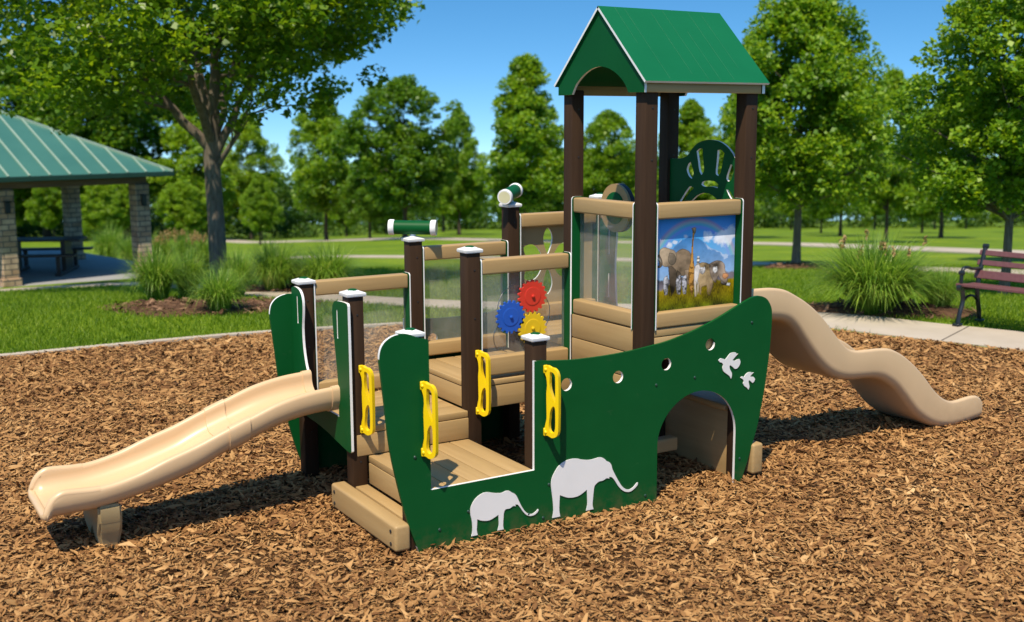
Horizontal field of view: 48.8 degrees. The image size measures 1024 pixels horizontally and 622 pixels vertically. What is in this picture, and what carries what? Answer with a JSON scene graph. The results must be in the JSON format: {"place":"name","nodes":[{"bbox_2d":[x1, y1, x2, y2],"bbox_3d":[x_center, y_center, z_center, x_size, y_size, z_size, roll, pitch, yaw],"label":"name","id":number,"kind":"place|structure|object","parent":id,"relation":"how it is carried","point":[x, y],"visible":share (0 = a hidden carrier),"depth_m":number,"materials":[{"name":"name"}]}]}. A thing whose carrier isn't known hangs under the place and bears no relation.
{"place":"outdoors","nodes":[
{"label":"outdoors","id":0,"kind":"place"},
{"bbox_2d":[85,222,126,258],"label":"ornamental grass","id":1,"kind":"object","parent":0,"point":[107,242],"depth_m":34.43,"materials":[{"name":"green plant"}]},
{"bbox_2d":[111,232,132,260],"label":"ornamental grass","id":2,"kind":"object","parent":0,"point":[124,251],"depth_m":31.60,"materials":[{"name":"green plant"}]},
{"bbox_2d":[0,282,276,293],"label":"lawn path","id":3,"kind":"structure","parent":0,"point":[103,284],"depth_m":21.17,"materials":[{"name":"concrete"}]},
{"bbox_2d":[152,228,180,262],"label":"ornamental grass","id":4,"kind":"object","parent":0,"point":[162,245],"depth_m":29.22,"materials":[{"name":"green plant"}]},
{"bbox_2d":[165,226,203,262],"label":"ornamental grass","id":5,"kind":"object","parent":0,"point":[186,238],"depth_m":30.53,"materials":[{"name":"green plant"}]},
{"bbox_2d":[162,242,212,297],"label":"ornamental grass","id":6,"kind":"object","parent":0,"point":[190,266],"depth_m":16.28,"materials":[{"name":"green plant"}]},
{"bbox_2d":[187,231,227,269],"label":"ornamental grass","id":7,"kind":"object","parent":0,"point":[204,248],"depth_m":27.16,"materials":[{"name":"green plant"}]},
{"bbox_2d":[0,324,1023,621],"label":"bark ground","id":8,"kind":"structure","parent":0,"point":[224,573],"depth_m":6.23,"materials":[{"name":"brown wood"}]},
{"bbox_2d":[28,6,982,553],"bbox_3d":[0.419,-0.384,7.351,6.652,3.035,1.833,-6,11,-31],"label":"play boat","id":9,"kind":"object","parent":8,"relation":"on","point":[612,394],"visible":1,"depth_m":6.90,"materials":[{"name":"green plastic"}]},
{"bbox_2d":[0,220,1023,352],"bbox_3d":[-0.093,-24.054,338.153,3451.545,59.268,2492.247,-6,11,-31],"label":"lawn ground","id":10,"kind":"structure","parent":0,"point":[992,236],"depth_m":47.39,"materials":[{"name":"green plant"}]},
{"bbox_2d":[0,99,32,117],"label":"tree","id":11,"kind":"object","parent":10,"relation":"on","point":[15,105],"depth_m":123.80,"materials":[{"name":"green plant"}]},
{"bbox_2d":[13,188,36,226],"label":"park tree","id":12,"kind":"object","parent":10,"relation":"on","point":[20,210],"visible":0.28,"depth_m":118.05,"materials":[{"name":"green plant"}]},
{"bbox_2d":[22,187,62,236],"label":"park tree","id":13,"kind":"object","parent":10,"relation":"on","point":[50,215],"visible":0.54,"depth_m":113.08,"materials":[{"name":"green plant"}]},
{"bbox_2d":[0,35,111,236],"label":"tree","id":14,"kind":"object","parent":10,"relation":"on","point":[6,85],"visible":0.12,"depth_m":116.23,"materials":[{"name":"green plant"}]},
{"bbox_2d":[0,250,140,287],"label":"pavilion slab","id":15,"kind":"structure","parent":10,"relation":"on","point":[43,271],"depth_m":25.58,"materials":[{"name":"grey concrete"}]},
{"bbox_2d":[17,236,93,276],"bbox_3d":[-10.515,-1.240,25.233,1.860,0.760,1.730,-1,10,-7],"label":"picnic table","id":16,"kind":"object","parent":15,"relation":"on","point":[67,255],"visible":0.75,"depth_m":25.17,"materials":[{"name":"plastic"}]},
{"bbox_2d":[0,110,173,286],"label":"pavilion","id":17,"kind":"structure","parent":15,"relation":"on","point":[33,154],"depth_m":24.10,"materials":[{"name":"teal metal"}]},
{"bbox_2d":[80,184,122,244],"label":"park tree","id":18,"kind":"object","parent":10,"relation":"on","point":[95,210],"visible":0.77,"depth_m":88.06,"materials":[{"name":"green plant"}]},
{"bbox_2d":[100,184,130,234],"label":"park tree","id":19,"kind":"object","parent":10,"relation":"on","point":[124,221],"visible":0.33,"depth_m":111.40,"materials":[{"name":"green plant"}]},
{"bbox_2d":[37,27,200,239],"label":"tree","id":20,"kind":"object","parent":10,"relation":"on","point":[126,134],"visible":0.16,"depth_m":119.81,"materials":[{"name":"green plant"}]},
{"bbox_2d":[114,236,197,300],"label":"ornamental grass","id":21,"kind":"object","parent":10,"relation":"on","point":[155,277],"depth_m":15.59,"materials":[{"name":"green plant"}]},
{"bbox_2d":[152,180,206,236],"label":"park tree","id":22,"kind":"object","parent":10,"relation":"on","point":[187,211],"visible":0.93,"depth_m":82.92,"materials":[{"name":"green plant"}]},
{"bbox_2d":[146,113,238,218],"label":"tree","id":23,"kind":"object","parent":10,"relation":"on","point":[184,163],"visible":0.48,"depth_m":116.02,"materials":[{"name":"green plant"}]},
{"bbox_2d":[0,322,402,357],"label":"edging kerb","id":24,"kind":"structure","parent":10,"relation":"on","point":[374,325],"depth_m":12.05,"materials":[{"name":"concrete"}]},
{"bbox_2d":[0,0,425,278],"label":"shade tree","id":25,"kind":"object","parent":10,"relation":"on","point":[256,35],"visible":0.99,"depth_m":17.01,"materials":[{"name":"green plant"}]},
{"bbox_2d":[194,193,231,230],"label":"park tree","id":26,"kind":"object","parent":10,"relation":"on","point":[205,225],"visible":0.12,"depth_m":117.83,"materials":[{"name":"green plant"}]},
{"bbox_2d":[113,300,317,316],"bbox_3d":[-3.905,-0.044,14.748,2.755,0.209,2.336,-6,11,-31],"label":"plant bed","id":27,"kind":"object","parent":10,"relation":"on","point":[199,306],"visible":0.33,"depth_m":14.12,"materials":[{"name":"brown soil"}]},
{"bbox_2d":[181,259,256,311],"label":"ornamental grass","id":28,"kind":"object","parent":27,"relation":"on","point":[218,292],"depth_m":13.85,"materials":[{"name":"green plant"}]},
{"bbox_2d":[211,242,262,296],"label":"ornamental grass","id":29,"kind":"object","parent":10,"relation":"on","point":[236,259],"depth_m":16.24,"materials":[{"name":"green plant"}]},
{"bbox_2d":[221,111,287,238],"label":"tree","id":30,"kind":"object","parent":10,"relation":"on","point":[249,133],"visible":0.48,"depth_m":123.51,"materials":[{"name":"green plant"}]},
{"bbox_2d":[238,171,279,244],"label":"park tree","id":31,"kind":"object","parent":10,"relation":"on","point":[257,200],"visible":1,"depth_m":77.57,"materials":[{"name":"green plant"}]},
{"bbox_2d":[238,175,284,239],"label":"park tree","id":32,"kind":"object","parent":10,"relation":"on","point":[279,210],"visible":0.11,"depth_m":116.22,"materials":[{"name":"green plant"}]},
{"bbox_2d":[246,285,378,292],"bbox_3d":[-3.336,-0.332,18.180,3.117,0.196,1.520,-1,9,-3],"label":"plant bed","id":33,"kind":"object","parent":10,"relation":"on","point":[257,288],"visible":0.11,"depth_m":17.56,"materials":[{"name":"brown soil"}]},
{"bbox_2d":[242,233,308,290],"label":"ornamental grass","id":34,"kind":"object","parent":33,"relation":"on","point":[275,271],"depth_m":17.45,"materials":[{"name":"green plant"}]},
{"bbox_2d":[287,248,312,285],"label":"ornamental grass","id":35,"kind":"object","parent":33,"relation":"on","point":[295,277],"depth_m":17.93,"materials":[{"name":"green plant"}]},
{"bbox_2d":[284,238,365,279],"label":"ornamental grass","id":36,"kind":"object","parent":33,"relation":"on","point":[325,266],"depth_m":17.34,"materials":[{"name":"green plant"}]},
{"bbox_2d":[285,99,357,239],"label":"tree","id":37,"kind":"object","parent":10,"relation":"on","point":[313,181],"visible":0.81,"depth_m":82.61,"materials":[{"name":"green plant"}]},
{"bbox_2d":[322,184,357,236],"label":"park tree","id":38,"kind":"object","parent":10,"relation":"on","point":[342,219],"visible":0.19,"depth_m":116.64,"materials":[{"name":"green plant"}]},
{"bbox_2d":[338,148,397,237],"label":"park tree","id":39,"kind":"object","parent":10,"relation":"on","point":[360,201],"visible":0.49,"depth_m":80.24,"materials":[{"name":"green plant"}]},
{"bbox_2d":[363,163,413,234],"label":"park tree","id":40,"kind":"object","parent":10,"relation":"on","point":[399,214],"visible":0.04,"depth_m":114.99,"materials":[{"name":"green plant"}]},
{"bbox_2d":[329,74,471,236],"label":"tree","id":41,"kind":"object","parent":10,"relation":"on","point":[403,144],"visible":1,"depth_m":65.05,"materials":[{"name":"green plant"}]},
{"bbox_2d":[420,143,447,231],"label":"park tree","id":42,"kind":"object","parent":10,"relation":"on","point":[440,211],"visible":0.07,"depth_m":107.86,"materials":[{"name":"green plant"}]},
{"bbox_2d":[436,161,482,233],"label":"park tree","id":43,"kind":"object","parent":10,"relation":"on","point":[455,216],"visible":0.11,"depth_m":87.14,"materials":[{"name":"green plant"}]},
{"bbox_2d":[434,107,493,234],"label":"tree","id":44,"kind":"object","parent":10,"relation":"on","point":[462,194],"visible":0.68,"depth_m":83.21,"materials":[{"name":"green plant"}]},
{"bbox_2d":[488,150,523,215],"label":"park tree","id":45,"kind":"object","parent":10,"relation":"on","point":[495,208],"visible":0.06,"depth_m":109.31,"materials":[{"name":"green plant"}]},
{"bbox_2d":[0,262,1023,353],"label":"grass","id":46,"kind":"structure","parent":10,"relation":"on","point":[76,298],"depth_m":14.35,"materials":[{"name":"green plant"}]},
{"bbox_2d":[16,155,1023,238],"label":"woods","id":47,"kind":"object","parent":10,"relation":"on","point":[768,217],"visible":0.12,"depth_m":132.95,"materials":[{"name":"green plant"}]},
{"bbox_2d":[472,52,592,212],"bbox_3d":[0.846,-7.913,56.019,4.505,9.679,6.046,-5,11,-27],"label":"tree","id":48,"kind":"object","parent":10,"relation":"on","point":[524,138],"visible":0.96,"depth_m":55.02,"materials":[{"name":"green plant"}]},
{"bbox_2d":[97,258,975,318],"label":"bed chips","id":49,"kind":"object","parent":10,"relation":"on","point":[828,305],"visible":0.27,"depth_m":14.30,"materials":[{"name":"brown wood"}]},
{"bbox_2d":[530,148,563,212],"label":"park tree","id":50,"kind":"object","parent":10,"relation":"on","point":[552,206],"visible":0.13,"depth_m":80.16,"materials":[{"name":"green plant"}]},
{"bbox_2d":[583,109,634,198],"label":"tree","id":51,"kind":"object","parent":10,"relation":"on","point":[615,155],"visible":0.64,"depth_m":65.73,"materials":[{"name":"green plant"}]},
{"bbox_2d":[623,155,658,202],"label":"park tree","id":52,"kind":"object","parent":10,"relation":"on","point":[633,164],"visible":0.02,"depth_m":108.82,"materials":[{"name":"green plant"}]},
{"bbox_2d":[656,98,722,202],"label":"tree","id":53,"kind":"object","parent":10,"relation":"on","point":[694,128],"visible":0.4,"depth_m":69.44,"materials":[{"name":"green plant"}]},
{"bbox_2d":[691,29,776,197],"bbox_3d":[13.592,-9.910,64.802,4.355,12.285,5.845,-9,13,-42],"label":"tree","id":54,"kind":"object","parent":10,"relation":"on","point":[725,119],"visible":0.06,"depth_m":64.14,"materials":[{"name":"green plant"}]},
{"bbox_2d":[731,194,760,216],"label":"park tree","id":55,"kind":"object","parent":10,"relation":"on","point":[756,207],"visible":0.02,"depth_m":88.64,"materials":[{"name":"green plant"}]},
{"bbox_2d":[772,194,809,229],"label":"park tree","id":56,"kind":"object","parent":10,"relation":"on","point":[786,210],"visible":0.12,"depth_m":112.65,"materials":[{"name":"green plant"}]},
{"bbox_2d":[764,263,828,268],"bbox_3d":[6.455,-0.985,25.640,1.708,0.240,1.704,2,10,12],"label":"plant bed","id":57,"kind":"object","parent":10,"relation":"on","point":[798,266],"visible":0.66,"depth_m":25.12,"materials":[{"name":"brown soil"}]},
{"bbox_2d":[690,0,904,262],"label":"tree","id":58,"kind":"object","parent":10,"relation":"on","point":[818,156],"visible":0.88,"depth_m":24.11,"materials":[{"name":"green plant"}]},
{"bbox_2d":[802,191,844,232],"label":"park tree","id":59,"kind":"object","parent":10,"relation":"on","point":[815,211],"visible":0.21,"depth_m":85.99,"materials":[{"name":"green plant"}]},
{"bbox_2d":[801,109,875,235],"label":"tree","id":60,"kind":"object","parent":10,"relation":"on","point":[841,205],"visible":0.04,"depth_m":70.29,"materials":[{"name":"green plant"}]},
{"bbox_2d":[860,200,900,229],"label":"park tree","id":61,"kind":"object","parent":10,"relation":"on","point":[875,213],"visible":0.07,"depth_m":110.44,"materials":[{"name":"green plant"}]},
{"bbox_2d":[843,66,940,242],"bbox_3d":[17.333,-6.934,51.361,5.082,8.254,4.212,-2,10,-8],"label":"tree","id":62,"kind":"object","parent":10,"relation":"on","point":[908,195],"visible":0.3,"depth_m":50.87,"materials":[{"name":"green plant"}]},
{"bbox_2d":[809,302,976,319],"bbox_3d":[4.644,-0.018,13.957,2.303,0.191,1.245,3,10,19],"label":"plant bed","id":63,"kind":"object","parent":10,"relation":"on","point":[949,312],"visible":0.38,"depth_m":13.53,"materials":[{"name":"brown soil"}]},
{"bbox_2d":[799,224,963,314],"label":"ornamental grass","id":64,"kind":"object","parent":63,"relation":"on","point":[874,280],"depth_m":13.38,"materials":[{"name":"green plant"}]},
{"bbox_2d":[912,258,967,306],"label":"ornamental grass","id":65,"kind":"object","parent":63,"relation":"on","point":[947,294],"depth_m":13.65,"materials":[{"name":"green plant"}]},
{"bbox_2d":[904,201,944,232],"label":"park tree","id":66,"kind":"object","parent":10,"relation":"on","point":[929,215],"visible":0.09,"depth_m":84.77,"materials":[{"name":"green plant"}]},
{"bbox_2d":[921,208,954,228],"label":"park tree","id":67,"kind":"object","parent":10,"relation":"on","point":[946,215],"visible":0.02,"depth_m":113.88,"materials":[{"name":"green plant"}]},
{"bbox_2d":[904,92,982,237],"bbox_3d":[24.144,-8.032,62.601,4.675,8.569,5.662,6,11,34],"label":"tree","id":68,"kind":"object","parent":10,"relation":"on","point":[930,205],"visible":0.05,"depth_m":61.91,"materials":[{"name":"green plant"}]},
{"bbox_2d":[878,0,1023,294],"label":"tree","id":69,"kind":"object","parent":10,"relation":"on","point":[977,96],"visible":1,"depth_m":15.71,"materials":[{"name":"green plant"}]},
{"bbox_2d":[955,207,985,228],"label":"park tree","id":70,"kind":"object","parent":10,"relation":"on","point":[966,215],"visible":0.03,"depth_m":118.53,"materials":[{"name":"green plant"}]},
{"bbox_2d":[974,53,1022,174],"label":"tree","id":71,"kind":"object","parent":10,"relation":"on","point":[994,155],"visible":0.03,"depth_m":28.09,"materials":[{"name":"green plant"}]},
{"bbox_2d":[985,199,1023,220],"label":"park tree","id":72,"kind":"object","parent":10,"relation":"on","point":[995,215],"visible":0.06,"depth_m":87.38,"materials":[{"name":"green plant"}]},
{"bbox_2d":[0,0,1023,223],"label":"sky","id":73,"kind":"structure","parent":0,"point":[460,50],"materials":[{"name":"blue"}]},
{"bbox_2d":[206,237,1023,253],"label":"lawn path","id":74,"kind":"structure","parent":0,"point":[955,250],"depth_m":48.96,"materials":[{"name":"concrete"}]},
{"bbox_2d":[245,292,1023,350],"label":"sidewalk","id":75,"kind":"structure","parent":0,"point":[973,336],"depth_m":12.67,"materials":[{"name":"concrete"}]},
{"bbox_2d":[952,243,1023,326],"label":"park bench","id":76,"kind":"object","parent":75,"relation":"on","point":[979,275],"visible":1,"depth_m":12.73,"materials":[{"name":"brown wood"}]},
{"bbox_2d":[288,255,1023,273],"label":"lawn path","id":77,"kind":"structure","parent":0,"point":[618,259],"depth_m":30.63,"materials":[{"name":"concrete"}]}
]}

